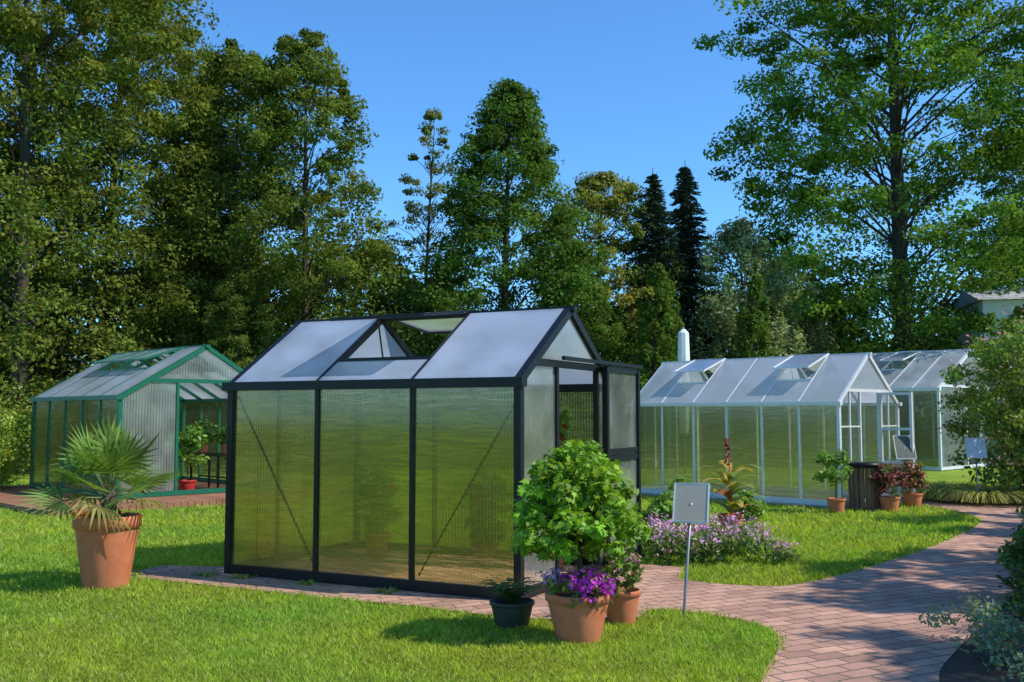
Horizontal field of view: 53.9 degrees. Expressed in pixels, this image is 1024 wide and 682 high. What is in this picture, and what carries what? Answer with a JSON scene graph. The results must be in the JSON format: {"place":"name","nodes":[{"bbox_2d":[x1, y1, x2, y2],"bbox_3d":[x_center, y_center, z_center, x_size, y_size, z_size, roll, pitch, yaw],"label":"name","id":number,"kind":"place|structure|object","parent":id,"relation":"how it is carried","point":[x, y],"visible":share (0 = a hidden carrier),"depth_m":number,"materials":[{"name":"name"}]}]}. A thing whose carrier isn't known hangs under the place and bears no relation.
{"place":"outdoors","nodes":[
{"label":"outdoors","id":0,"kind":"place"},
{"bbox_2d":[0,462,1023,681],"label":"ground","id":1,"kind":"structure","parent":0,"point":[954,475],"depth_m":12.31,"materials":[{"name":"green plant"}]},
{"bbox_2d":[0,401,36,489],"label":"round shrub","id":2,"kind":"object","parent":1,"relation":"on","point":[10,427],"visible":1,"depth_m":20.21,"materials":[{"name":"green plant"}]},
{"bbox_2d":[0,376,37,472],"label":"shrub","id":3,"kind":"object","parent":1,"relation":"on","point":[19,399],"visible":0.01,"depth_m":27.38,"materials":[{"name":"green plant"}]},
{"bbox_2d":[0,376,41,475],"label":"round shrub","id":4,"kind":"object","parent":1,"relation":"on","point":[10,390],"visible":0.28,"depth_m":24.99,"materials":[{"name":"green plant"}]},
{"bbox_2d":[0,0,115,403],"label":"deciduous tree","id":5,"kind":"object","parent":1,"relation":"on","point":[16,59],"visible":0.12,"depth_m":33.45,"materials":[{"name":"green plant"}]},
{"bbox_2d":[14,415,182,589],"bbox_3d":[-3.817,1.468,9.454,1.459,1.646,1.527,-2,-4,20],"label":"palm in terracotta pot","id":6,"kind":"object","parent":1,"relation":"on","point":[106,534],"visible":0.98,"depth_m":9.22,"materials":[{"name":"ceramic"}]},
{"bbox_2d":[0,481,225,516],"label":"paved path","id":7,"kind":"structure","parent":1,"relation":"on","point":[9,498],"depth_m":17.72,"materials":[{"name":"red brick"}]},
{"bbox_2d":[29,345,242,497],"bbox_3d":[-7.284,1.575,20.557,3.474,2.838,4.240,4,-6,-45],"label":"green greenhouse","id":8,"kind":"object","parent":7,"relation":"on","point":[172,392],"visible":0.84,"depth_m":19.33,"materials":[{"name":"glass"}]},
{"bbox_2d":[178,425,209,489],"bbox_3d":[-6.200,2.245,19.102,0.808,1.301,0.788,4,-6,-41],"label":"red pot with plant","id":9,"kind":"object","parent":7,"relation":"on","point":[194,440],"visible":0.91,"depth_m":19.02,"materials":[{"name":"green plant"}]},
{"bbox_2d":[189,452,225,487],"bbox_3d":[-6.011,2.623,20.268,1.200,0.715,0.500,-4,-6,45],"label":"plant table","id":10,"kind":"object","parent":7,"relation":"on","point":[210,454],"visible":0.52,"depth_m":20.23,"materials":[{"name":"black metal"}]},
{"bbox_2d":[191,419,217,452],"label":"potted plant","id":11,"kind":"object","parent":10,"relation":"on","point":[209,433],"visible":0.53,"depth_m":20.50,"materials":[{"name":"green plant"}]},
{"bbox_2d":[209,422,226,453],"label":"potted plant","id":12,"kind":"object","parent":10,"relation":"on","point":[219,437],"visible":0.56,"depth_m":19.95,"materials":[{"name":"green plant"}]},
{"bbox_2d":[0,0,237,470],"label":"deciduous tree","id":13,"kind":"object","parent":1,"relation":"on","point":[131,15],"visible":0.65,"depth_m":28.50,"materials":[{"name":"green plant"}]},
{"bbox_2d":[0,0,256,445],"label":"deciduous tree","id":14,"kind":"object","parent":1,"relation":"on","point":[62,59],"visible":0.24,"depth_m":31.25,"materials":[{"name":"green plant"}]},
{"bbox_2d":[112,42,285,362],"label":"spruce tree","id":15,"kind":"object","parent":1,"relation":"on","point":[224,129],"visible":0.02,"depth_m":41.47,"materials":[{"name":"green plant"}]},
{"bbox_2d":[94,38,353,364],"bbox_3d":[-9.407,-2.968,33.170,8.042,14.330,7.114,2,-5,-29],"label":"deciduous tree","id":16,"kind":"object","parent":1,"relation":"on","point":[230,72],"visible":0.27,"depth_m":32.30,"materials":[{"name":"green plant"}]},
{"bbox_2d":[186,267,279,369],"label":"deciduous tree","id":17,"kind":"object","parent":1,"relation":"on","point":[228,292],"visible":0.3,"depth_m":29.36,"materials":[{"name":"green plant"}]},
{"bbox_2d":[194,27,416,367],"bbox_3d":[-6.285,-2.936,31.689,7.882,14.043,6.972,-3,-5,31],"label":"deciduous tree","id":18,"kind":"object","parent":1,"relation":"on","point":[303,55],"visible":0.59,"depth_m":30.78,"materials":[{"name":"green plant"}]},
{"bbox_2d":[324,240,418,352],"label":"deciduous tree","id":19,"kind":"object","parent":1,"relation":"on","point":[370,301],"visible":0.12,"depth_m":32.65,"materials":[{"name":"green plant"}]},
{"bbox_2d":[131,564,683,618],"bbox_3d":[-0.881,2.326,10.107,5.406,0.001,3.145,-2,-5,28],"label":"brick apron","id":20,"kind":"object","parent":1,"relation":"on","point":[657,584],"visible":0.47,"depth_m":9.18,"materials":[{"name":"red brick"}]},
{"bbox_2d":[131,570,145,575],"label":"weed tuft","id":21,"kind":"object","parent":20,"relation":"on","point":[135,572],"visible":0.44,"depth_m":10.03,"materials":[{"name":"green plant"}]},
{"bbox_2d":[191,570,221,577],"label":"weed tuft","id":22,"kind":"object","parent":20,"relation":"on","point":[206,574],"visible":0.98,"depth_m":9.93,"materials":[{"name":"green plant"}]},
{"bbox_2d":[226,573,259,579],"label":"weed tuft","id":23,"kind":"object","parent":20,"relation":"on","point":[244,576],"visible":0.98,"depth_m":9.76,"materials":[{"name":"green plant"}]},
{"bbox_2d":[293,579,319,585],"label":"weed tuft","id":24,"kind":"object","parent":20,"relation":"on","point":[308,581],"visible":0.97,"depth_m":9.42,"materials":[{"name":"green plant"}]},
{"bbox_2d":[372,586,404,594],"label":"weed tuft","id":25,"kind":"object","parent":20,"relation":"on","point":[390,591],"visible":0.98,"depth_m":9.02,"materials":[{"name":"green plant"}]},
{"bbox_2d":[222,306,644,598],"bbox_3d":[-0.737,1.034,10.586,3.456,2.636,2.862,-2,-5,27],"label":"black greenhouse","id":26,"kind":"object","parent":20,"relation":"on","point":[370,451],"visible":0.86,"depth_m":9.46,"materials":[{"name":"glass"}]},
{"bbox_2d":[609,371,636,552],"label":"sliding door panel","id":27,"kind":"structure","parent":26,"relation":"in","point":[622,386],"depth_m":10.68,"materials":[{"name":"clear glass"}]},
{"bbox_2d":[559,398,574,568],"bbox_3d":[0.384,1.392,10.424,0.575,1.900,0.586,-3,-5,35],"label":"tomato plant","id":28,"kind":"object","parent":20,"relation":"on","point":[566,417],"visible":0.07,"depth_m":10.42,"materials":[{"name":"green plant"}]},
{"bbox_2d":[385,107,461,350],"bbox_3d":[-3.197,-2.136,36.212,3.306,12.928,2.895,2,-5,-22],"label":"birch tree","id":29,"kind":"object","parent":1,"relation":"on","point":[430,115],"visible":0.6,"depth_m":36.38,"materials":[{"name":"green plant"}]},
{"bbox_2d":[405,277,469,355],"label":"deciduous tree","id":30,"kind":"object","parent":1,"relation":"on","point":[448,285],"visible":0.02,"depth_m":34.94,"materials":[{"name":"green plant"}]},
{"bbox_2d":[0,233,954,384],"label":"distant tree line","id":31,"kind":"object","parent":1,"relation":"on","point":[420,271],"visible":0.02,"depth_m":46.16,"materials":[{"name":"green plant"}]},
{"bbox_2d":[469,575,547,629],"bbox_3d":[-0.020,1.964,7.584,0.590,0.384,0.672,4,-6,-42],"label":"fern in dark pot","id":32,"kind":"object","parent":1,"relation":"on","point":[511,608],"visible":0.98,"depth_m":7.49,"materials":[{"name":"plastic"}]},
{"bbox_2d":[379,77,638,361],"bbox_3d":[-0.287,-2.242,33.222,10.005,13.186,9.478,0,-4,0],"label":"deciduous tree","id":33,"kind":"object","parent":1,"relation":"on","point":[512,105],"visible":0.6,"depth_m":32.07,"materials":[{"name":"green plant"}]},
{"bbox_2d":[508,439,650,643],"bbox_3d":[0.466,1.416,7.204,1.005,1.424,1.052,0,-4,0],"label":"shrub in terracotta pot","id":34,"kind":"object","parent":1,"relation":"on","point":[572,500],"visible":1,"depth_m":7.01,"materials":[{"name":"plant"}]},
{"bbox_2d":[537,237,651,376],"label":"deciduous tree","id":35,"kind":"object","parent":1,"relation":"on","point":[597,320],"visible":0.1,"depth_m":31.94,"materials":[{"name":"green plant"}]},
{"bbox_2d":[516,170,688,376],"bbox_3d":[3.172,-0.795,35.161,7.522,10.584,6.659,-4,-6,43],"label":"yellowing tree","id":36,"kind":"object","parent":1,"relation":"on","point":[611,205],"visible":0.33,"depth_m":34.50,"materials":[{"name":"green plant"}]},
{"bbox_2d":[603,547,644,625],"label":"flowers in terracotta pot","id":37,"kind":"object","parent":1,"relation":"on","point":[623,608],"visible":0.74,"depth_m":7.63,"materials":[{"name":"ceramic"}]},
{"bbox_2d":[631,262,675,390],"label":"thuja tree","id":38,"kind":"object","parent":1,"relation":"on","point":[653,314],"visible":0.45,"depth_m":29.96,"materials":[{"name":"green plant"}]},
{"bbox_2d":[599,168,711,374],"bbox_3d":[5.005,-0.839,34.716,5.174,10.407,5.929,-4,-6,42],"label":"spruce tree","id":39,"kind":"object","parent":1,"relation":"on","point":[653,220],"visible":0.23,"depth_m":34.64,"materials":[{"name":"green plant"}]},
{"bbox_2d":[641,491,686,531],"bbox_3d":[1.870,2.185,12.475,0.566,0.658,0.578,2,-5,-25],"label":"leafy shrub","id":40,"kind":"object","parent":1,"relation":"on","point":[663,503],"visible":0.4,"depth_m":12.36,"materials":[{"name":"green plant"}]},
{"bbox_2d":[652,280,684,372],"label":"thuja tree","id":41,"kind":"object","parent":1,"relation":"on","point":[677,328],"visible":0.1,"depth_m":31.13,"materials":[{"name":"green plant"}]},
{"bbox_2d":[648,475,689,529],"bbox_3d":[2.159,2.184,13.491,0.702,0.784,0.798,0,-4,0],"label":"leafy shrub","id":42,"kind":"object","parent":1,"relation":"on","point":[680,479],"visible":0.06,"depth_m":13.47,"materials":[{"name":"green plant"}]},
{"bbox_2d":[672,482,709,617],"bbox_3d":[1.420,1.656,7.951,0.282,1.054,0.121,-2,-4,20],"label":"information sign","id":43,"kind":"object","parent":1,"relation":"on","point":[690,503],"visible":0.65,"depth_m":7.96,"materials":[{"name":"grey metal"}]},
{"bbox_2d":[663,166,740,374],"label":"spruce tree","id":44,"kind":"object","parent":1,"relation":"on","point":[687,210],"visible":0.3,"depth_m":35.53,"materials":[{"name":"green plant"}]},
{"bbox_2d":[637,511,801,567],"bbox_3d":[2.228,2.210,11.169,1.760,0.596,1.442,0,-4,0],"label":"pink flower bed","id":45,"kind":"object","parent":1,"relation":"on","point":[704,539],"visible":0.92,"depth_m":10.77,"materials":[{"name":"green plant"}]},
{"bbox_2d":[694,438,766,532],"bbox_3d":[2.950,1.953,13.594,0.995,1.281,0.994,0,-4,0],"label":"canna in terracotta pot","id":46,"kind":"object","parent":1,"relation":"on","point":[730,480],"visible":0.84,"depth_m":13.57,"materials":[{"name":"plant"}]},
{"bbox_2d":[685,214,806,378],"bbox_3d":[8.014,0.159,33.878,4.698,8.997,5.147,0,-4,0],"label":"willow tree","id":47,"kind":"object","parent":1,"relation":"on","point":[714,317],"visible":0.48,"depth_m":33.86,"materials":[{"name":"green plant"}]},
{"bbox_2d":[725,489,768,521],"bbox_3d":[3.510,2.488,15.060,0.686,0.554,0.686,0,-4,0],"label":"leafy shrub","id":48,"kind":"object","parent":1,"relation":"on","point":[757,511],"visible":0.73,"depth_m":14.96,"materials":[{"name":"green plant"}]},
{"bbox_2d":[731,274,775,358],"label":"thuja tree","id":49,"kind":"object","parent":1,"relation":"on","point":[751,320],"visible":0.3,"depth_m":31.57,"materials":[{"name":"green plant"}]},
{"bbox_2d":[641,493,903,508],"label":"stone plinth","id":50,"kind":"structure","parent":1,"relation":"on","point":[790,504],"depth_m":17.83,"materials":[{"name":"stone"}]},
{"bbox_2d":[640,352,914,505],"bbox_3d":[4.968,1.628,19.332,2.346,2.684,5.137,4,-6,-44],"label":"silver greenhouse","id":51,"kind":"object","parent":50,"relation":"on","point":[782,422],"visible":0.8,"depth_m":18.66,"materials":[{"name":"glass"}]},
{"bbox_2d":[726,252,838,358],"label":"willow tree","id":52,"kind":"object","parent":1,"relation":"on","point":[816,334],"visible":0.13,"depth_m":36.26,"materials":[{"name":"green plant"}]},
{"bbox_2d":[812,448,853,513],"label":"citrus tree in pot","id":53,"kind":"object","parent":1,"relation":"on","point":[835,503],"visible":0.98,"depth_m":16.32,"materials":[{"name":"ceramic"}]},
{"bbox_2d":[805,288,872,346],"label":"deciduous tree","id":54,"kind":"object","parent":1,"relation":"on","point":[842,313],"visible":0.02,"depth_m":40.71,"materials":[{"name":"green plant"}]},
{"bbox_2d":[692,0,1023,374],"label":"maple tree","id":55,"kind":"object","parent":1,"relation":"on","point":[897,291],"visible":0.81,"depth_m":36.45,"materials":[{"name":"green plant"}]},
{"bbox_2d":[846,462,882,510],"bbox_3d":[5.950,2.441,16.968,0.620,0.800,0.617,0,-4,0],"label":"wooden barrel","id":56,"kind":"object","parent":1,"relation":"on","point":[863,494],"visible":0.75,"depth_m":16.74,"materials":[{"name":"brown wood"}]},
{"bbox_2d":[869,462,910,511],"bbox_3d":[6.265,2.418,16.672,0.678,0.802,0.622,-4,-6,42],"label":"red leaved plant in pot","id":57,"kind":"object","parent":1,"relation":"on","point":[887,482],"visible":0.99,"depth_m":16.56,"materials":[{"name":"ceramic"}]},
{"bbox_2d":[802,349,1006,470],"bbox_3d":[11.741,2.154,32.343,4.975,3.568,6.140,4,-6,-44],"label":"silver greenhouse","id":58,"kind":"object","parent":1,"relation":"on","point":[916,373],"visible":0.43,"depth_m":29.27,"materials":[{"name":"glass"}]},
{"bbox_2d":[892,435,916,491],"bbox_3d":[6.950,2.285,17.781,0.372,1.229,0.139,0,-4,-6],"label":"information sign","id":59,"kind":"object","parent":1,"relation":"on","point":[903,450],"visible":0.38,"depth_m":17.80,"materials":[{"name":"grey metal"}]},
{"bbox_2d":[898,461,930,507],"bbox_3d":[6.919,2.479,17.459,0.608,0.795,0.574,0,-4,0],"label":"red leaved plant in pot","id":60,"kind":"object","parent":1,"relation":"on","point":[916,479],"visible":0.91,"depth_m":17.37,"materials":[{"name":"ceramic"}]},
{"bbox_2d":[901,480,992,492],"bbox_3d":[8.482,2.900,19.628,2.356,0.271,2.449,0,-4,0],"label":"ornamental grass","id":61,"kind":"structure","parent":1,"relation":"on","point":[945,483],"depth_m":19.68,"materials":[{"name":"green plant"}]},
{"bbox_2d":[927,483,1023,500],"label":"ornamental grass","id":62,"kind":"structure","parent":1,"relation":"on","point":[966,489],"depth_m":18.39,"materials":[{"name":"green plant"}]},
{"bbox_2d":[935,305,1023,490],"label":"flowering shrub","id":63,"kind":"object","parent":1,"relation":"on","point":[997,358],"visible":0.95,"depth_m":18.45,"materials":[{"name":"green plant"}]},
{"bbox_2d":[953,58,1023,288],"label":"deciduous tree","id":64,"kind":"object","parent":1,"relation":"on","point":[1009,179],"visible":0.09,"depth_m":40.66,"materials":[{"name":"green plant"}]},
{"bbox_2d":[957,300,1023,441],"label":"walls","id":65,"kind":"structure","parent":1,"relation":"on","point":[985,307],"depth_m":35.34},
{"bbox_2d":[949,289,1023,312],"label":"roof","id":66,"kind":"structure","parent":65,"relation":"on","point":[968,298],"depth_m":36.29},
{"bbox_2d":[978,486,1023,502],"bbox_3d":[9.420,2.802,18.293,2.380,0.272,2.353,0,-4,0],"label":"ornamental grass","id":67,"kind":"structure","parent":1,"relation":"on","point":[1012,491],"depth_m":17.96,"materials":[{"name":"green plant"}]},
{"bbox_2d":[1000,304,1023,463],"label":"deciduous tree","id":68,"kind":"object","parent":1,"relation":"on","point":[1019,310],"visible":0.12,"depth_m":31.50,"materials":[{"name":"green plant"}]},
{"bbox_2d":[0,0,1023,365],"label":"sky","id":69,"kind":"structure","parent":0,"point":[623,86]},
{"bbox_2d":[678,327,689,360],"bbox_3d":[4.755,1.613,27.756,0.330,4.020,0.335,0,-4,0],"label":"closed parasol","id":70,"kind":"object","parent":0,"point":[683,346],"visible":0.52,"depth_m":27.74,"materials":[{"name":"white fabric"}]},
{"bbox_2d":[654,497,1023,681],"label":"brick path","id":71,"kind":"structure","parent":0,"point":[864,625],"depth_m":8.39,"materials":[{"name":"brick"}]},
{"bbox_2d":[964,438,987,502],"bbox_3d":[8.350,2.331,18.078,0.352,1.180,0.122,0,-4,6],"label":"information sign","id":72,"kind":"object","parent":71,"relation":"on","point":[976,448],"visible":0.87,"depth_m":18.09,"materials":[{"name":"grey metal"}]},
{"bbox_2d":[899,483,1023,504],"bbox_3d":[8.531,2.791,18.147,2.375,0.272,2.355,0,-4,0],"label":"ornamental grass","id":73,"kind":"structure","parent":0,"point":[993,497],"depth_m":17.63,"materials":[{"name":"green plant"}]},
{"bbox_2d":[939,519,1023,681],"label":"flower bed soil","id":74,"kind":"structure","parent":0,"point":[959,665],"depth_m":6.43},
{"bbox_2d":[918,591,1023,681],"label":"silver groundcover","id":75,"kind":"object","parent":74,"relation":"on","point":[990,624],"visible":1,"depth_m":6.55,"materials":[{"name":"green plant"}]},
{"bbox_2d":[983,556,1023,620],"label":"bed groundcover","id":76,"kind":"object","parent":74,"relation":"on","point":[1018,594],"visible":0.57,"depth_m":8.13,"materials":[{"name":"green plant"}]},
{"bbox_2d":[995,528,1023,606],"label":"bed shrub","id":77,"kind":"object","parent":74,"relation":"on","point":[1008,554],"visible":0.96,"depth_m":8.68,"materials":[{"name":"green plant"}]},
{"bbox_2d":[1009,495,1023,557],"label":"bed shrub","id":78,"kind":"object","parent":74,"relation":"on","point":[1020,525],"visible":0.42,"depth_m":10.36,"materials":[{"name":"green plant"}]}
]}

